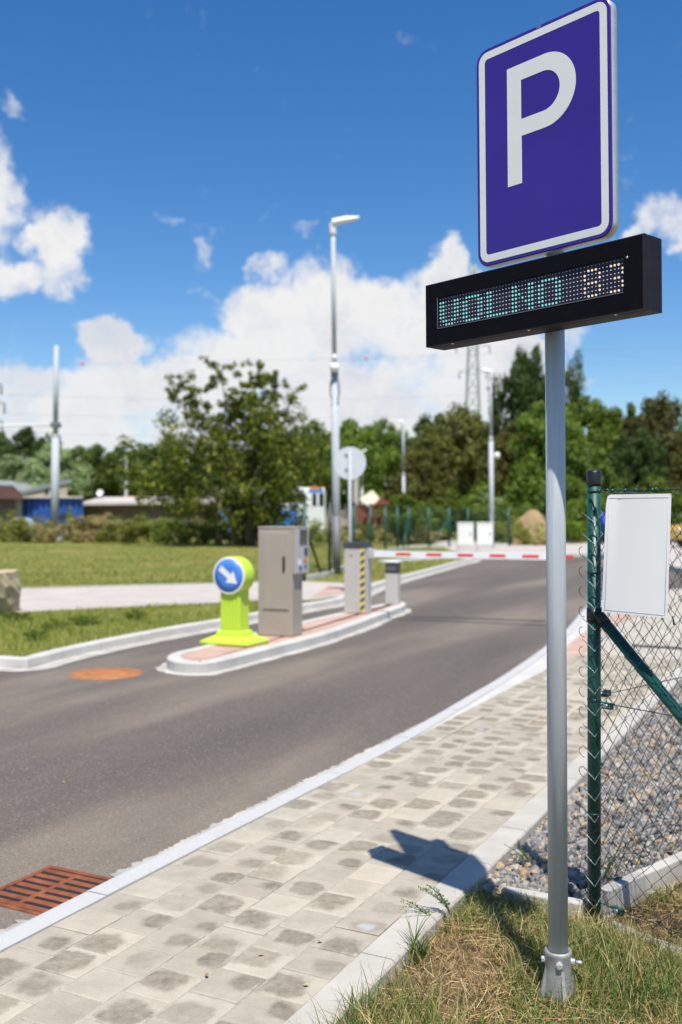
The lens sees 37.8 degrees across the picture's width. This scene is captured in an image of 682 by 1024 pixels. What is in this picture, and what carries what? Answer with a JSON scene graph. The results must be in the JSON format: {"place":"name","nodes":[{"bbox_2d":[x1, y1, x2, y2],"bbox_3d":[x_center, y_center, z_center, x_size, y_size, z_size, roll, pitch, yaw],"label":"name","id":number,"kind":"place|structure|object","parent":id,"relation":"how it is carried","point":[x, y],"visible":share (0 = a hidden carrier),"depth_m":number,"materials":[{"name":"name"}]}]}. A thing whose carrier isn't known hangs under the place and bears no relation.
{"place":"outdoors","nodes":[
{"label":"outdoors","id":0,"kind":"place"},
{"bbox_2d":[83,496,218,534],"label":"long low shed","id":1,"kind":"structure","parent":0,"point":[127,507],"depth_m":64.42,"materials":[{"name":"fabric"}]},
{"bbox_2d":[16,581,343,611],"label":"path","id":2,"kind":"structure","parent":0,"point":[45,599],"depth_m":17.15,"materials":[{"name":"grey concrete"}]},
{"bbox_2d":[311,585,343,597],"bbox_3d":[-0.134,1.435,18.101,0.461,0.001,2.924,0,0,5],"label":"red paving patch","id":3,"kind":"object","parent":2,"relation":"on","point":[330,589],"visible":0.8,"depth_m":18.20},
{"bbox_2d":[0,531,464,656],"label":"lawn","id":4,"kind":"structure","parent":0,"point":[172,563],"depth_m":26.69,"materials":[{"name":"green plant"}]},
{"bbox_2d":[0,569,21,612],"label":"stone block","id":5,"kind":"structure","parent":4,"relation":"on","point":[10,588],"depth_m":14.15,"materials":[{"name":"stone"}]},
{"bbox_2d":[0,485,24,536],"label":"brown roof hut","id":6,"kind":"object","parent":4,"relation":"on","point":[11,497],"visible":0.43,"depth_m":60.29,"materials":[{"name":"beige paint"}]},
{"bbox_2d":[0,509,28,541],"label":"shrub","id":7,"kind":"object","parent":4,"relation":"on","point":[5,529],"visible":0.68,"depth_m":49.53,"materials":[{"name":"green plant"}]},
{"bbox_2d":[0,454,36,482],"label":"tree","id":8,"kind":"object","parent":4,"relation":"on","point":[14,464],"visible":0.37,"depth_m":81.42,"materials":[{"name":"green plant"}]},
{"bbox_2d":[0,426,47,478],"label":"tree","id":9,"kind":"object","parent":4,"relation":"on","point":[26,439],"visible":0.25,"depth_m":92.05,"materials":[{"name":"green plant"}]},
{"bbox_2d":[8,513,51,541],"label":"shrub","id":10,"kind":"object","parent":4,"relation":"on","point":[19,524],"visible":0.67,"depth_m":48.69,"materials":[{"name":"green plant"}]},
{"bbox_2d":[0,345,63,541],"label":"catenary pole","id":11,"kind":"object","parent":4,"relation":"on","point":[55,424],"visible":0.88,"depth_m":49.11,"materials":[{"name":"metal"}]},
{"bbox_2d":[0,479,71,495],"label":"grey roof house","id":12,"kind":"structure","parent":4,"relation":"on","point":[24,488],"depth_m":74.28,"materials":[{"name":"beige paint"}]},
{"bbox_2d":[30,520,61,542],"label":"shrub","id":13,"kind":"object","parent":4,"relation":"on","point":[54,531],"visible":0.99,"depth_m":47.68,"materials":[{"name":"green plant"}]},
{"bbox_2d":[28,432,65,468],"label":"tree","id":14,"kind":"object","parent":4,"relation":"on","point":[40,445],"visible":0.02,"depth_m":91.18,"materials":[{"name":"green plant"}]},
{"bbox_2d":[22,496,82,535],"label":"shipping container","id":15,"kind":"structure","parent":4,"relation":"on","point":[33,505],"depth_m":61.96,"materials":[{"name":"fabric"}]},
{"bbox_2d":[22,442,93,510],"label":"tree","id":16,"kind":"object","parent":4,"relation":"on","point":[79,476],"visible":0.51,"depth_m":79.35,"materials":[{"name":"green plant"}]},
{"bbox_2d":[48,507,80,540],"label":"shrub","id":17,"kind":"object","parent":4,"relation":"on","point":[69,514],"visible":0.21,"depth_m":51.69,"materials":[{"name":"green plant"}]},
{"bbox_2d":[53,515,105,542],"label":"shrub","id":18,"kind":"object","parent":4,"relation":"on","point":[70,530],"visible":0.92,"depth_m":48.50,"materials":[{"name":"green plant"}]},
{"bbox_2d":[66,443,100,514],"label":"tree","id":19,"kind":"object","parent":4,"relation":"on","point":[81,450],"visible":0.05,"depth_m":95.11,"materials":[{"name":"green plant"}]},
{"bbox_2d":[59,444,139,513],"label":"tree","id":20,"kind":"object","parent":4,"relation":"on","point":[97,461],"visible":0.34,"depth_m":84.56,"materials":[{"name":"green plant"}]},
{"bbox_2d":[77,512,123,541],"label":"shrub","id":21,"kind":"object","parent":4,"relation":"on","point":[107,515],"visible":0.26,"depth_m":49.57,"materials":[{"name":"green plant"}]},
{"bbox_2d":[96,515,151,542],"bbox_3d":[-10.386,0.886,47.919,2.733,1.491,2.258,0,0,-35],"label":"shrub","id":22,"kind":"object","parent":4,"relation":"on","point":[125,533],"visible":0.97,"depth_m":47.60,"materials":[{"name":"green plant"}]},
{"bbox_2d":[100,442,158,496],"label":"tree","id":23,"kind":"object","parent":4,"relation":"on","point":[119,456],"visible":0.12,"depth_m":85.39,"materials":[{"name":"green plant"}]},
{"bbox_2d":[119,512,171,542],"bbox_3d":[-9.500,0.824,48.937,2.916,1.636,2.410,0,0,2],"label":"shrub","id":24,"kind":"object","parent":4,"relation":"on","point":[146,537],"visible":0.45,"depth_m":48.53,"materials":[{"name":"green plant"}]},
{"bbox_2d":[0,597,318,656],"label":"verge grass","id":25,"kind":"structure","parent":4,"relation":"on","point":[21,624],"depth_m":12.72,"materials":[{"name":"green plant"}]},
{"bbox_2d":[124,436,225,496],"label":"tree","id":26,"kind":"object","parent":4,"relation":"on","point":[138,486],"visible":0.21,"depth_m":82.50,"materials":[{"name":"green plant"}]},
{"bbox_2d":[149,517,200,543],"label":"shrub","id":27,"kind":"object","parent":4,"relation":"on","point":[160,535],"visible":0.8,"depth_m":46.36,"materials":[{"name":"green plant"}]},
{"bbox_2d":[174,516,217,543],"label":"shrub","id":28,"kind":"object","parent":4,"relation":"on","point":[194,533],"visible":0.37,"depth_m":46.62,"materials":[{"name":"green plant"}]},
{"bbox_2d":[196,522,232,544],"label":"shrub","id":29,"kind":"object","parent":4,"relation":"on","point":[203,536],"visible":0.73,"depth_m":44.63,"materials":[{"name":"green plant"}]},
{"bbox_2d":[108,355,354,546],"bbox_3d":[-4.853,-2.567,42.925,10.921,8.316,7.206,0,0,0],"label":"tree","id":30,"kind":"object","parent":4,"relation":"on","point":[245,517],"visible":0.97,"depth_m":42.50,"materials":[{"name":"green plant"}]},
{"bbox_2d":[219,487,325,533],"bbox_3d":[-3.958,-0.079,58.190,6.110,2.757,2.420,0,0,0],"label":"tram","id":31,"kind":"object","parent":4,"relation":"on","point":[316,496],"visible":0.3,"depth_m":57.00,"materials":[{"name":"white paint"}]},
{"bbox_2d":[247,418,360,514],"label":"tree","id":32,"kind":"object","parent":4,"relation":"on","point":[318,430],"visible":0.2,"depth_m":79.22,"materials":[{"name":"green plant"}]},
{"bbox_2d":[307,518,331,543],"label":"shrub","id":33,"kind":"object","parent":4,"relation":"on","point":[316,527],"visible":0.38,"depth_m":47.68,"materials":[{"name":"green plant"}]},
{"bbox_2d":[303,499,354,580],"bbox_3d":[-0.095,0.628,24.229,0.313,1.790,6.674,0,0,10],"label":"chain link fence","id":34,"kind":"object","parent":4,"relation":"on","point":[329,572],"visible":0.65,"depth_m":22.38,"materials":[{"name":"green metal"}]},
{"bbox_2d":[329,216,359,574],"bbox_3d":[0.080,-2.688,23.155,0.702,8.381,0.400,0,0,0],"label":"street lamp","id":35,"kind":"object","parent":4,"relation":"on","point":[334,395],"visible":0.91,"depth_m":23.13,"materials":[{"name":"metal"}]},
{"bbox_2d":[334,447,365,541],"bbox_3d":[0.152,0.163,17.613,0.584,2.638,0.083,0,0,10],"label":"traffic sign","id":36,"kind":"object","parent":4,"relation":"on","point":[349,464],"visible":0.96,"depth_m":17.62,"materials":[{"name":"metal"}]},
{"bbox_2d":[303,417,407,519],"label":"tree","id":37,"kind":"object","parent":4,"relation":"on","point":[350,435],"visible":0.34,"depth_m":82.67,"materials":[{"name":"green plant"}]},
{"bbox_2d":[342,522,387,541],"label":"shrub","id":38,"kind":"object","parent":4,"relation":"on","point":[365,535],"visible":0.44,"depth_m":47.90,"materials":[{"name":"green plant"}]},
{"bbox_2d":[355,490,389,535],"bbox_3d":[1.801,0.143,57.775,2.174,2.811,2.250,0,0,0],"label":"timber hut","id":39,"kind":"object","parent":4,"relation":"on","point":[373,499],"visible":0.45,"depth_m":56.94,"materials":[{"name":"brown wood"}]},
{"bbox_2d":[361,418,412,501],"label":"tree","id":40,"kind":"object","parent":4,"relation":"on","point":[386,440],"visible":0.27,"depth_m":86.50,"materials":[{"name":"green plant"}]},
{"bbox_2d":[398,420,404,511],"bbox_3d":[3.351,-1.763,55.002,0.434,6.617,0.302,0,0,0],"label":"street lamp","id":41,"kind":"object","parent":4,"relation":"on","point":[403,466],"visible":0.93,"depth_m":54.95,"materials":[{"name":"metal"}]},
{"bbox_2d":[372,491,434,543],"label":"sapling","id":42,"kind":"object","parent":4,"relation":"on","point":[402,500],"visible":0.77,"depth_m":45.78,"materials":[{"name":"green plant"}]},
{"bbox_2d":[392,526,446,543],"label":"shrub","id":43,"kind":"object","parent":4,"relation":"on","point":[423,537],"visible":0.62,"depth_m":46.59,"materials":[{"name":"green plant"}]},
{"bbox_2d":[384,447,458,521],"bbox_3d":[4.913,-1.163,60.191,4.599,5.545,4.846,0,0,4],"label":"tree","id":44,"kind":"object","parent":4,"relation":"on","point":[427,487],"visible":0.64,"depth_m":59.15,"materials":[{"name":"green plant"}]},
{"bbox_2d":[400,501,456,540],"bbox_3d":[4.509,0.580,52.199,3.875,2.398,3.014,0,0,40],"label":"shrub","id":45,"kind":"object","parent":4,"relation":"on","point":[439,513],"visible":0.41,"depth_m":51.58,"materials":[{"name":"green plant"}]},
{"bbox_2d":[355,503,509,550],"bbox_3d":[2.656,0.631,37.475,2.808,1.820,15.092,0,0,27],"label":"chain link fence","id":46,"kind":"object","parent":4,"relation":"on","point":[407,530],"visible":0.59,"depth_m":40.91,"materials":[{"name":"green metal"}]},
{"bbox_2d":[181,605,394,660],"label":"island paving","id":47,"kind":"structure","parent":0,"point":[312,627],"depth_m":11.24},
{"bbox_2d":[199,556,268,646],"bbox_3d":[-1.135,0.935,10.633,0.600,0.928,0.460,0,0,26],"label":"traffic beacon","id":48,"kind":"object","parent":47,"relation":"on","point":[233,577],"visible":1,"depth_m":10.53,"materials":[{"name":"yellow plastic"}]},
{"bbox_2d":[258,526,308,636],"bbox_3d":[-0.661,0.783,11.400,0.488,1.235,0.391,0,0,22],"label":"ticket machine","id":49,"kind":"object","parent":47,"relation":"on","point":[283,559],"visible":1,"depth_m":11.25,"materials":[{"name":"grey metal"}]},
{"bbox_2d":[385,560,400,604],"bbox_3d":[0.791,1.073,15.150,0.216,0.665,0.158,0,0,22],"label":"sensor post","id":50,"kind":"object","parent":47,"relation":"on","point":[392,580],"visible":1,"depth_m":15.08,"materials":[{"name":"grey metal"}]},
{"bbox_2d":[343,542,573,613],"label":"barrier gate","id":51,"kind":"structure","parent":47,"relation":"on","point":[358,556],"depth_m":13.74,"materials":[{"name":"grey metal"}]},
{"bbox_2d":[0,557,681,928],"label":"road","id":52,"kind":"structure","parent":0,"point":[150,761],"depth_m":7.33,"materials":[{"name":"grey asphalt"}]},
{"bbox_2d":[0,865,111,915],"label":"drain grate","id":53,"kind":"object","parent":52,"relation":"on","point":[43,890],"visible":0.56,"depth_m":3.96,"materials":[{"name":"metal"}]},
{"bbox_2d":[68,668,142,679],"bbox_3d":[-2.193,1.507,9.288,0.680,0.019,0.680,0,0,0],"label":"manhole cover","id":54,"kind":"object","parent":52,"relation":"on","point":[103,673],"visible":1,"depth_m":9.25,"materials":[{"name":"orange metal"}]},
{"bbox_2d":[21,582,257,588],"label":"path kerb","id":55,"kind":"structure","parent":52,"relation":"on","point":[121,585],"depth_m":19.32,"materials":[{"name":"concrete"}]},
{"bbox_2d":[0,718,429,933],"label":"mortar strip","id":56,"kind":"object","parent":52,"relation":"on","point":[121,871],"visible":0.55,"depth_m":4.93,"materials":[{"name":"grey concrete"}]},
{"bbox_2d":[0,559,473,667],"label":"kerb","id":57,"kind":"structure","parent":52,"relation":"on","point":[40,658],"depth_m":11.59,"materials":[{"name":"white concrete"}]},
{"bbox_2d":[0,560,480,671],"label":"gutter strip","id":58,"kind":"object","parent":52,"relation":"on","point":[60,662],"visible":0.81,"depth_m":11.49,"materials":[{"name":"grey concrete"}]},
{"bbox_2d":[155,608,410,675],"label":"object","id":59,"kind":"object","parent":52,"relation":"on","point":[162,667],"visible":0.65,"depth_m":10.52,"materials":[{"name":"grey concrete"}]},
{"bbox_2d":[166,602,405,674],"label":"island kerb","id":60,"kind":"structure","parent":59,"relation":"on","point":[176,663],"depth_m":10.43,"materials":[{"name":"white concrete"}]},
{"bbox_2d":[0,589,681,952],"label":"kerb","id":61,"kind":"structure","parent":52,"relation":"on","point":[14,936],"depth_m":4.61,"materials":[{"name":"concrete"}]},
{"bbox_2d":[283,663,681,1023],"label":"edging kerb","id":62,"kind":"structure","parent":52,"relation":"on","point":[486,856],"depth_m":3.83,"materials":[{"name":"concrete"}]},
{"bbox_2d":[378,552,681,572],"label":"kerb","id":63,"kind":"structure","parent":52,"relation":"on","point":[577,554],"depth_m":29.89,"materials":[{"name":"white concrete"}]},
{"bbox_2d":[0,0,681,505],"label":"sky","id":64,"kind":"structure","parent":0,"point":[175,175],"materials":[{"name":"blue"}]},
{"bbox_2d":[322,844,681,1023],"bbox_3d":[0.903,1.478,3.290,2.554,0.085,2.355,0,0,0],"label":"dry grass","id":65,"kind":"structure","parent":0,"point":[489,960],"depth_m":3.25,"materials":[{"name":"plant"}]},
{"bbox_2d":[385,907,442,965],"bbox_3d":[0.254,1.431,3.326,0.208,0.187,0.256,0,0,0],"label":"grass tuft","id":66,"kind":"object","parent":65,"relation":"on","point":[418,951],"visible":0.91,"depth_m":3.36,"materials":[{"name":"green plant"}]},
{"bbox_2d":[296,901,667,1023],"bbox_3d":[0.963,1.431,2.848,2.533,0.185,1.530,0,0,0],"label":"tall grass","id":67,"kind":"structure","parent":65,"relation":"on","point":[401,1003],"depth_m":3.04,"materials":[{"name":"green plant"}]},
{"bbox_2d":[332,875,681,1023],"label":"grass","id":68,"kind":"structure","parent":65,"relation":"on","point":[531,955],"depth_m":3.29,"materials":[{"name":"green plant"}]},
{"bbox_2d":[502,886,583,916],"bbox_3d":[0.774,1.518,3.830,0.314,0.095,0.050,0,0,27],"label":"concrete board","id":69,"kind":"object","parent":65,"relation":"on","point":[574,902],"visible":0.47,"depth_m":3.82,"materials":[{"name":"grey concrete"}]},
{"bbox_2d":[426,0,661,1007],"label":"parking sign","id":70,"kind":"object","parent":65,"relation":"on","point":[547,140],"visible":1,"depth_m":3.05,"materials":[{"name":"metal"}]},
{"bbox_2d":[579,470,681,943],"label":"chain link fence","id":71,"kind":"object","parent":65,"relation":"on","point":[598,619],"visible":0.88,"depth_m":3.70,"materials":[{"name":"green metal"}]},
{"bbox_2d":[602,494,670,617],"bbox_3d":[1.039,0.150,3.516,0.031,0.426,0.274,0,0,-37],"label":"notice board","id":72,"kind":"object","parent":71,"relation":"attached to","point":[636,557],"visible":1,"depth_m":3.50,"materials":[{"name":"grey metal"}]},
{"bbox_2d":[591,938,681,1020],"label":"grass tuft","id":73,"kind":"object","parent":65,"relation":"on","point":[649,986],"visible":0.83,"depth_m":3.06,"materials":[{"name":"green plant"}]},
{"bbox_2d":[601,851,681,916],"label":"concrete board","id":74,"kind":"object","parent":65,"relation":"on","point":[661,868],"visible":0.47,"depth_m":3.90,"materials":[{"name":"grey concrete"}]},
{"bbox_2d":[432,521,673,540],"bbox_3d":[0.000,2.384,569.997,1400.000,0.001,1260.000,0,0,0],"label":"ground","id":75,"kind":"structure","parent":0,"point":[454,538],"depth_m":61.30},
{"bbox_2d":[386,412,471,503],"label":"tree","id":76,"kind":"object","parent":75,"relation":"on","point":[424,420],"visible":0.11,"depth_m":83.27,"materials":[{"name":"green plant"}]},
{"bbox_2d":[422,484,479,540],"bbox_3d":[6.144,0.098,53.062,3.645,3.262,3.379,0,0,42],"label":"shrub","id":77,"kind":"object","parent":75,"relation":"on","point":[450,503],"visible":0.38,"depth_m":52.55,"materials":[{"name":"green plant"}]},
{"bbox_2d":[406,402,503,521],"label":"tree","id":78,"kind":"object","parent":75,"relation":"on","point":[447,440],"visible":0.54,"depth_m":66.18,"materials":[{"name":"green plant"}]},
{"bbox_2d":[456,263,489,501],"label":"lattice pylon","id":79,"kind":"object","parent":75,"relation":"on","point":[477,369],"visible":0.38,"depth_m":189.62,"materials":[{"name":"metal"}]},
{"bbox_2d":[456,480,514,539],"bbox_3d":[7.695,0.016,51.989,3.426,3.443,3.696,0,0,-12],"label":"shrub","id":80,"kind":"object","parent":75,"relation":"on","point":[470,499],"visible":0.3,"depth_m":51.68,"materials":[{"name":"green plant"}]},
{"bbox_2d":[469,373,502,500],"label":"tree","id":81,"kind":"object","parent":75,"relation":"on","point":[494,394],"visible":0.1,"depth_m":66.88,"materials":[{"name":"green plant"}]},
{"bbox_2d":[473,417,545,515],"bbox_3d":[10.589,-2.043,60.339,5.173,7.330,5.852,0,0,16],"label":"tree","id":82,"kind":"object","parent":75,"relation":"on","point":[501,441],"visible":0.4,"depth_m":59.38,"materials":[{"name":"green plant"}]},
{"bbox_2d":[479,343,573,506],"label":"tree","id":83,"kind":"object","parent":75,"relation":"on","point":[523,383],"visible":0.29,"depth_m":65.08,"materials":[{"name":"green plant"}]},
{"bbox_2d":[504,400,603,509],"bbox_3d":[12.785,-2.456,58.143,5.830,8.182,5.880,0,0,24],"label":"tree","id":84,"kind":"object","parent":75,"relation":"on","point":[534,424],"visible":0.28,"depth_m":57.18,"materials":[{"name":"green plant"}]},
{"bbox_2d":[565,348,587,439],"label":"tree","id":85,"kind":"object","parent":75,"relation":"on","point":[574,389],"visible":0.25,"depth_m":67.78,"materials":[{"name":"green plant"}]},
{"bbox_2d":[534,393,635,484],"bbox_3d":[15.326,-2.878,61.611,7.144,9.082,7.159,0,0,-17],"label":"tree","id":86,"kind":"object","parent":75,"relation":"on","point":[589,417],"visible":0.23,"depth_m":60.87,"materials":[{"name":"green plant"}]},
{"bbox_2d":[592,402,641,493],"bbox_3d":[16.410,-2.486,60.078,4.839,8.250,4.797,0,0,-43],"label":"tree","id":87,"kind":"object","parent":75,"relation":"on","point":[615,418],"visible":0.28,"depth_m":59.54,"materials":[{"name":"green plant"}]},
{"bbox_2d":[605,426,677,493],"bbox_3d":[16.150,-1.506,53.833,3.928,6.228,4.437,0,0,18],"label":"tree","id":88,"kind":"object","parent":75,"relation":"on","point":[635,464],"visible":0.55,"depth_m":53.12,"materials":[{"name":"green plant"}]},
{"bbox_2d":[613,389,681,496],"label":"tree","id":89,"kind":"object","parent":75,"relation":"on","point":[654,416],"visible":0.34,"depth_m":57.03,"materials":[{"name":"green plant"}]},
{"bbox_2d":[435,541,681,565],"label":"pavement","id":90,"kind":"structure","parent":0,"point":[573,546],"depth_m":40.65,"materials":[{"name":"grey concrete"}]},
{"bbox_2d":[457,522,473,551],"bbox_3d":[4.681,0.936,37.499,0.630,1.100,0.380,0,0,4],"label":"utility cabinet","id":91,"kind":"object","parent":90,"relation":"on","point":[465,536],"visible":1,"depth_m":37.33,"materials":[{"name":"white metal"}]},
{"bbox_2d":[476,522,492,551],"bbox_3d":[5.411,0.936,37.499,0.630,1.100,0.380,0,0,4],"label":"utility cabinet","id":92,"kind":"object","parent":90,"relation":"on","point":[484,536],"visible":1,"depth_m":37.33,"materials":[{"name":"white metal"}]},
{"bbox_2d":[480,369,499,546],"bbox_3d":[6.294,-2.257,41.981,0.825,7.569,0.300,0,0,6],"label":"street lamp","id":93,"kind":"object","parent":90,"relation":"on","point":[491,483],"visible":0.92,"depth_m":41.93,"materials":[{"name":"metal"}]},
{"bbox_2d":[477,500,530,541],"bbox_3d":[8.287,0.591,50.034,2.588,2.364,3.326,0,0,40],"label":"shrub","id":94,"kind":"object","parent":90,"relation":"on","point":[520,510],"visible":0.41,"depth_m":49.53,"materials":[{"name":"green plant"}]},
{"bbox_2d":[494,516,531,544],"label":"shrub","id":95,"kind":"object","parent":90,"relation":"on","point":[519,528],"visible":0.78,"depth_m":44.88,"materials":[{"name":"green plant"}]},
{"bbox_2d":[511,509,545,544],"bbox_3d":[8.928,0.829,46.999,2.700,1.916,2.400,0,0,0],"label":"sand heap","id":96,"kind":"object","parent":90,"relation":"on","point":[532,517],"visible":0.27,"depth_m":46.37,"materials":[{"name":"beige sand"}]},
{"bbox_2d":[521,521,545,544],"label":"shrub","id":97,"kind":"object","parent":90,"relation":"on","point":[538,539],"visible":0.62,"depth_m":44.71,"materials":[{"name":"beige plant"}]},
{"bbox_2d":[542,513,586,542],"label":"shrub","id":98,"kind":"object","parent":90,"relation":"on","point":[573,526],"visible":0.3,"depth_m":47.37,"materials":[{"name":"green plant"}]},
{"bbox_2d":[533,440,626,520],"bbox_3d":[12.112,-1.074,51.857,4.648,5.350,5.065,0,0,41],"label":"tree","id":99,"kind":"object","parent":90,"relation":"on","point":[578,468],"visible":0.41,"depth_m":51.22,"materials":[{"name":"green plant"}]},
{"bbox_2d":[566,484,606,542],"bbox_3d":[12.234,0.134,50.026,3.294,3.171,3.553,0,0,-4],"label":"shrub","id":100,"kind":"object","parent":90,"relation":"on","point":[571,512],"visible":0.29,"depth_m":49.14,"materials":[{"name":"green plant"}]},
{"bbox_2d":[626,473,681,520],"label":"shrub","id":101,"kind":"object","parent":90,"relation":"on","point":[658,484],"visible":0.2,"depth_m":50.29,"materials":[{"name":"green plant"}]},
{"bbox_2d":[480,680,681,919],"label":"gravel","id":102,"kind":"structure","parent":0,"point":[534,873],"depth_m":4.84,"materials":[{"name":"grey gravel"}]},
{"bbox_2d":[583,590,681,658],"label":"pavement","id":103,"kind":"structure","parent":0,"point":[633,634],"depth_m":12.24,"materials":[{"name":"grey concrete"}]},
{"bbox_2d":[0,656,676,1023],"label":"joint sand","id":104,"kind":"structure","parent":103,"relation":"on","point":[273,975],"depth_m":3.72,"materials":[{"name":"beige sand"}]},
{"bbox_2d":[0,654,681,1023],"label":"pavers","id":105,"kind":"object","parent":103,"relation":"on","point":[354,932],"visible":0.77,"depth_m":3.91,"materials":[{"name":"concrete"}]},
{"bbox_2d":[416,603,601,741],"bbox_3d":[2.976,1.490,12.566,0.604,0.001,13.152,0,0,23],"label":"kerb apron","id":106,"kind":"object","parent":103,"relation":"on","point":[536,667],"visible":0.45,"depth_m":8.99,"materials":[{"name":"white concrete"}]},
{"bbox_2d":[567,614,635,663],"bbox_3d":[3.279,1.487,12.529,0.411,0.001,6.071,0,0,24],"label":"red paving strip","id":107,"kind":"object","parent":103,"relation":"on","point":[575,645],"visible":0.33,"depth_m":11.24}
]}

